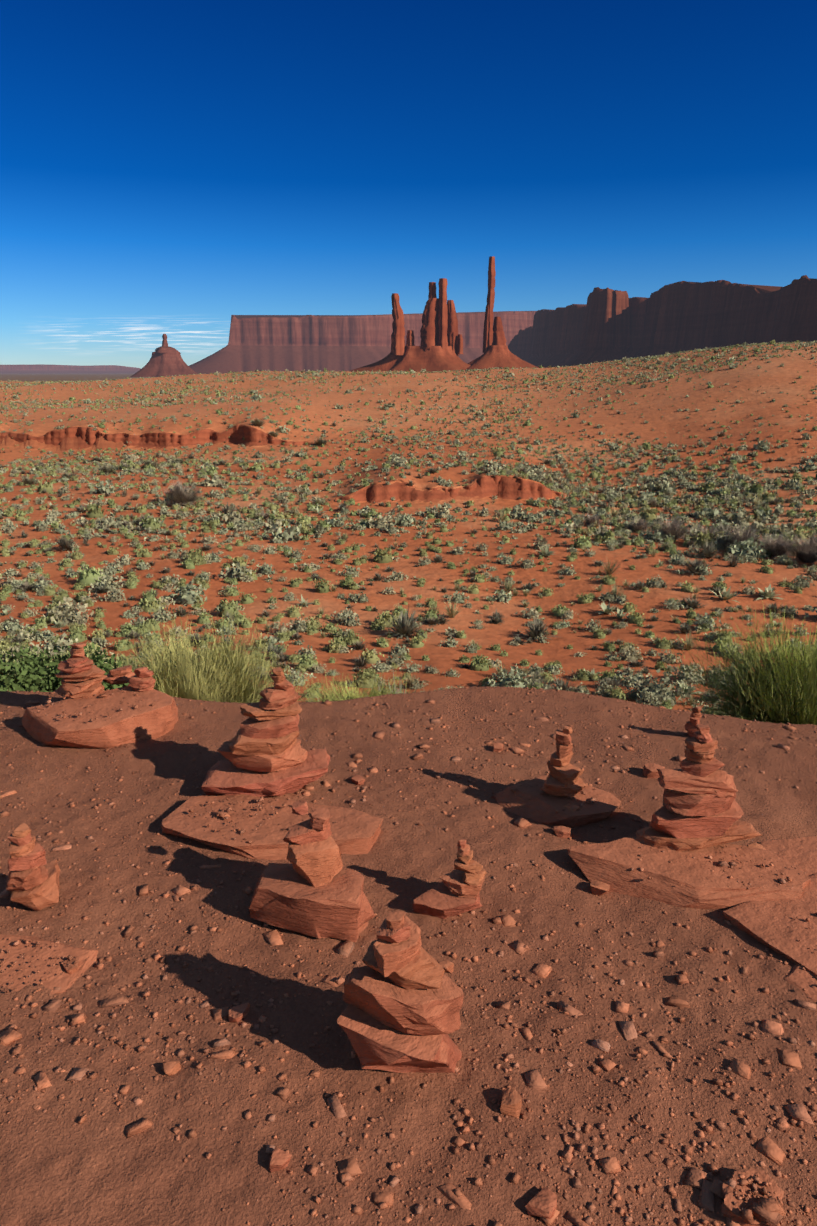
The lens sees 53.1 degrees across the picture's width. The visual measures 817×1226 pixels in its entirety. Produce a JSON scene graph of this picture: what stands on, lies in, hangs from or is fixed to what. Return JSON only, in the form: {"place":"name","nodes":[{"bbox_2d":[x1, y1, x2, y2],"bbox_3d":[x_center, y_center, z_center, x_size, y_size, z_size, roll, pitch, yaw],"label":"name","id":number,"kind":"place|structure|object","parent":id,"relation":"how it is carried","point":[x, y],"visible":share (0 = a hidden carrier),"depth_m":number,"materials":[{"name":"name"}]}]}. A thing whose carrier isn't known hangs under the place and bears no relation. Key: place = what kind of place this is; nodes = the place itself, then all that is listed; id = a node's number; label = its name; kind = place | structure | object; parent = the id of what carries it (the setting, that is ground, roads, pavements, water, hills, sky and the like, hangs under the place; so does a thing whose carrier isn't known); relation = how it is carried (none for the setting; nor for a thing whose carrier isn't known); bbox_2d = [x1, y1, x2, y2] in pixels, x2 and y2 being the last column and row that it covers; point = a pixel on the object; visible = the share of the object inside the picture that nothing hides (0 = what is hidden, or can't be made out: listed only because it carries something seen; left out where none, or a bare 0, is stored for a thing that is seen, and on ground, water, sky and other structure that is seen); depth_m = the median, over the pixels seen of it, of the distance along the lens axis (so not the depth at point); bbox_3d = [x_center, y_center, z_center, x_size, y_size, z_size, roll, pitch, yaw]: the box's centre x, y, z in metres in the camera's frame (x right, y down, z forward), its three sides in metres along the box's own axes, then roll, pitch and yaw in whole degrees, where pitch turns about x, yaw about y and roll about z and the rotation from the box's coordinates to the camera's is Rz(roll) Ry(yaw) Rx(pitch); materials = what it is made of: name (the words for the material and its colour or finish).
{"place":"outdoors","nodes":[
{"label":"outdoors","id":0,"kind":"place"},
{"bbox_2d":[60,327,216,344],"bbox_3d":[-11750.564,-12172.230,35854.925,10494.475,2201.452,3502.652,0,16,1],"label":"cloud","id":1,"kind":"structure","parent":0,"point":[134,328],"depth_m":36082.56,"materials":[{"name":"white"}]},
{"bbox_2d":[0,342,816,1225],"bbox_3d":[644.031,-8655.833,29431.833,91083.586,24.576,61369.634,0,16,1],"label":"ground","id":2,"kind":"structure","parent":0,"point":[56,1168],"depth_m":2.85,"materials":[{"name":"soil"}]},
{"bbox_2d":[6,823,60,910],"bbox_3d":[-1.208,0.796,2.613,0.153,0.279,0.196,-6,17,-20],"label":"cairn","id":3,"kind":"object","parent":2,"relation":"on","point":[33,882],"visible":1,"depth_m":2.56,"materials":[{"name":"stone"}]},
{"bbox_2d":[0,934,97,994],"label":"bedrock","id":4,"kind":"structure","parent":2,"relation":"on","point":[63,981],"depth_m":2.34,"materials":[{"name":"stone"}]},
{"bbox_2d":[0,364,140,373],"bbox_3d":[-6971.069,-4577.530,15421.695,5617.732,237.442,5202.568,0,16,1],"label":"mesa","id":5,"kind":"structure","parent":2,"relation":"on","point":[54,369],"depth_m":14199.51,"materials":[{"name":"brown stone"}]},
{"bbox_2d":[22,686,177,748],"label":"slab","id":6,"kind":"structure","parent":2,"relation":"on","point":[128,723],"depth_m":3.85,"materials":[{"name":"stone"}]},
{"bbox_2d":[55,643,106,698],"bbox_3d":[-1.640,0.277,4.084,0.229,0.255,0.233,-13,21,-38],"label":"cairn","id":7,"kind":"object","parent":6,"relation":"on","point":[80,674],"visible":1,"depth_m":4.04,"materials":[{"name":"stone"}]},
{"bbox_2d":[103,665,134,684],"bbox_3d":[-1.498,0.322,4.220,0.164,0.093,0.117,-6,17,-20],"label":"rock","id":8,"kind":"object","parent":6,"relation":"on","point":[122,675],"visible":0.9,"depth_m":4.19,"materials":[{"name":"stone"}]},
{"bbox_2d":[128,667,155,691],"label":"cairn","id":9,"kind":"object","parent":6,"relation":"on","point":[141,679],"visible":0.96,"depth_m":4.08,"materials":[{"name":"stone"}]},
{"bbox_2d":[0,423,309,446],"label":"rock ledge","id":10,"kind":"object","parent":2,"relation":"on","point":[252,433],"depth_m":96.17,"materials":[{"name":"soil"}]},
{"bbox_2d":[130,334,196,376],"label":"butte","id":11,"kind":"object","parent":2,"relation":"on","point":[165,360],"visible":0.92,"depth_m":3264.86,"materials":[{"name":"brown stone"}]},
{"bbox_2d":[201,667,329,796],"bbox_3d":[-0.580,0.478,3.334,0.512,0.484,0.332,0,16,1],"label":"cairn","id":12,"kind":"object","parent":2,"relation":"on","point":[263,753],"visible":1,"depth_m":3.30,"materials":[{"name":"stone"}]},
{"bbox_2d":[161,794,382,859],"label":"slab","id":13,"kind":"structure","parent":2,"relation":"on","point":[267,837],"depth_m":3.02,"materials":[{"name":"stone"}]},
{"bbox_2d":[249,800,374,941],"bbox_3d":[-0.295,0.780,2.539,0.407,0.353,0.268,6,17,20],"label":"cairn","id":14,"kind":"object","parent":2,"relation":"on","point":[314,888],"visible":1,"depth_m":2.49,"materials":[{"name":"stone"}]},
{"bbox_2d":[189,311,536,373],"bbox_3d":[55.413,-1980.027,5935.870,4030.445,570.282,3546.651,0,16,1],"label":"mesa","id":15,"kind":"structure","parent":2,"relation":"on","point":[334,343],"depth_m":4882.61,"materials":[{"name":"brown stone"}]},
{"bbox_2d":[337,911,463,1072],"bbox_3d":[-0.021,0.911,1.962,0.301,0.388,0.237,10,19,31],"label":"cairn","id":16,"kind":"object","parent":2,"relation":"on","point":[403,995],"visible":1,"depth_m":1.92,"materials":[{"name":"stone"}]},
{"bbox_2d":[0,416,816,724],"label":"grass clumps","id":17,"kind":"object","parent":2,"relation":"on","point":[780,688],"visible":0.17,"depth_m":6.12,"materials":[{"name":"green plant"}]},
{"bbox_2d":[0,686,816,1225],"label":"pebbles","id":18,"kind":"object","parent":2,"relation":"on","point":[768,1210],"visible":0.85,"depth_m":2.04,"materials":[{"name":"stone"}]},
{"bbox_2d":[0,340,816,716],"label":"valley scrub","id":19,"kind":"object","parent":2,"relation":"on","point":[62,606],"visible":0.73,"depth_m":48.34,"materials":[{"name":"green plant"}]},
{"bbox_2d":[351,278,472,371],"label":"rock spires","id":20,"kind":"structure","parent":2,"relation":"on","point":[440,348],"depth_m":1380.34,"materials":[{"name":"stone"}]},
{"bbox_2d":[61,742,765,1218],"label":"loose stones","id":21,"kind":"object","parent":2,"relation":"on","point":[541,1202],"visible":0.83,"depth_m":1.96,"materials":[{"name":"stone"}]},
{"bbox_2d":[413,839,486,918],"bbox_3d":[0.129,0.835,2.569,0.236,0.223,0.146,-4,17,-13],"label":"cairn","id":22,"kind":"object","parent":2,"relation":"on","point":[455,892],"visible":1,"depth_m":2.56,"materials":[{"name":"stone"}]},
{"bbox_2d":[335,475,566,501],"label":"rock outcrop","id":23,"kind":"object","parent":2,"relation":"on","point":[535,488],"depth_m":61.77,"materials":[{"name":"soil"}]},
{"bbox_2d":[467,256,538,369],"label":"totem pole","id":24,"kind":"object","parent":2,"relation":"on","point":[497,352],"visible":1,"depth_m":1402.58,"materials":[{"name":"stone"}]},
{"bbox_2d":[491,774,620,827],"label":"slab","id":25,"kind":"structure","parent":2,"relation":"on","point":[605,804],"depth_m":3.19,"materials":[{"name":"stone"}]},
{"bbox_2d":[541,726,585,796],"bbox_3d":[0.610,0.576,3.219,0.173,0.272,0.145,0,16,1],"label":"cairn","id":26,"kind":"object","parent":25,"relation":"on","point":[563,778],"visible":1,"depth_m":3.19,"materials":[{"name":"stone"}]},
{"bbox_2d":[508,275,816,367],"bbox_3d":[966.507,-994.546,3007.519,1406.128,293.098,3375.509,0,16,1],"label":"mesa","id":27,"kind":"structure","parent":2,"relation":"on","point":[606,324],"depth_m":2283.42,"materials":[{"name":"brown stone"}]},
{"bbox_2d":[567,836,810,909],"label":"slab","id":28,"kind":"structure","parent":2,"relation":"on","point":[703,886],"depth_m":2.73,"materials":[{"name":"stone"}]},
{"bbox_2d":[635,724,761,850],"bbox_3d":[1.010,0.611,2.882,0.450,0.434,0.218,-4,17,-12],"label":"cairn","id":29,"kind":"object","parent":28,"relation":"on","point":[700,808],"visible":1,"depth_m":2.85,"materials":[{"name":"stone"}]},
{"bbox_2d":[685,706,701,736],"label":"cairn","id":30,"kind":"object","parent":2,"relation":"on","point":[691,724],"visible":0.9,"depth_m":3.87,"materials":[{"name":"stone"}]},
{"bbox_2d":[721,1168,784,1225],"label":"rock","id":31,"kind":"object","parent":2,"relation":"on","point":[729,1209],"visible":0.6,"depth_m":1.65,"materials":[{"name":"stone"}]},
{"bbox_2d":[723,873,816,976],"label":"bedrock","id":32,"kind":"structure","parent":2,"relation":"on","point":[769,923],"depth_m":2.50,"materials":[{"name":"stone"}]},
{"bbox_2d":[760,836,816,875],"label":"bedrock","id":33,"kind":"structure","parent":2,"relation":"on","point":[800,853],"depth_m":2.90,"materials":[{"name":"stone"}]},
{"bbox_2d":[783,964,816,1002],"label":"bedrock","id":34,"kind":"structure","parent":2,"relation":"on","point":[806,979],"depth_m":2.27,"materials":[{"name":"stone"}]},
{"bbox_2d":[0,0,816,368],"label":"sky","id":35,"kind":"structure","parent":0,"point":[171,165],"materials":[{"name":"blue"}]}
]}

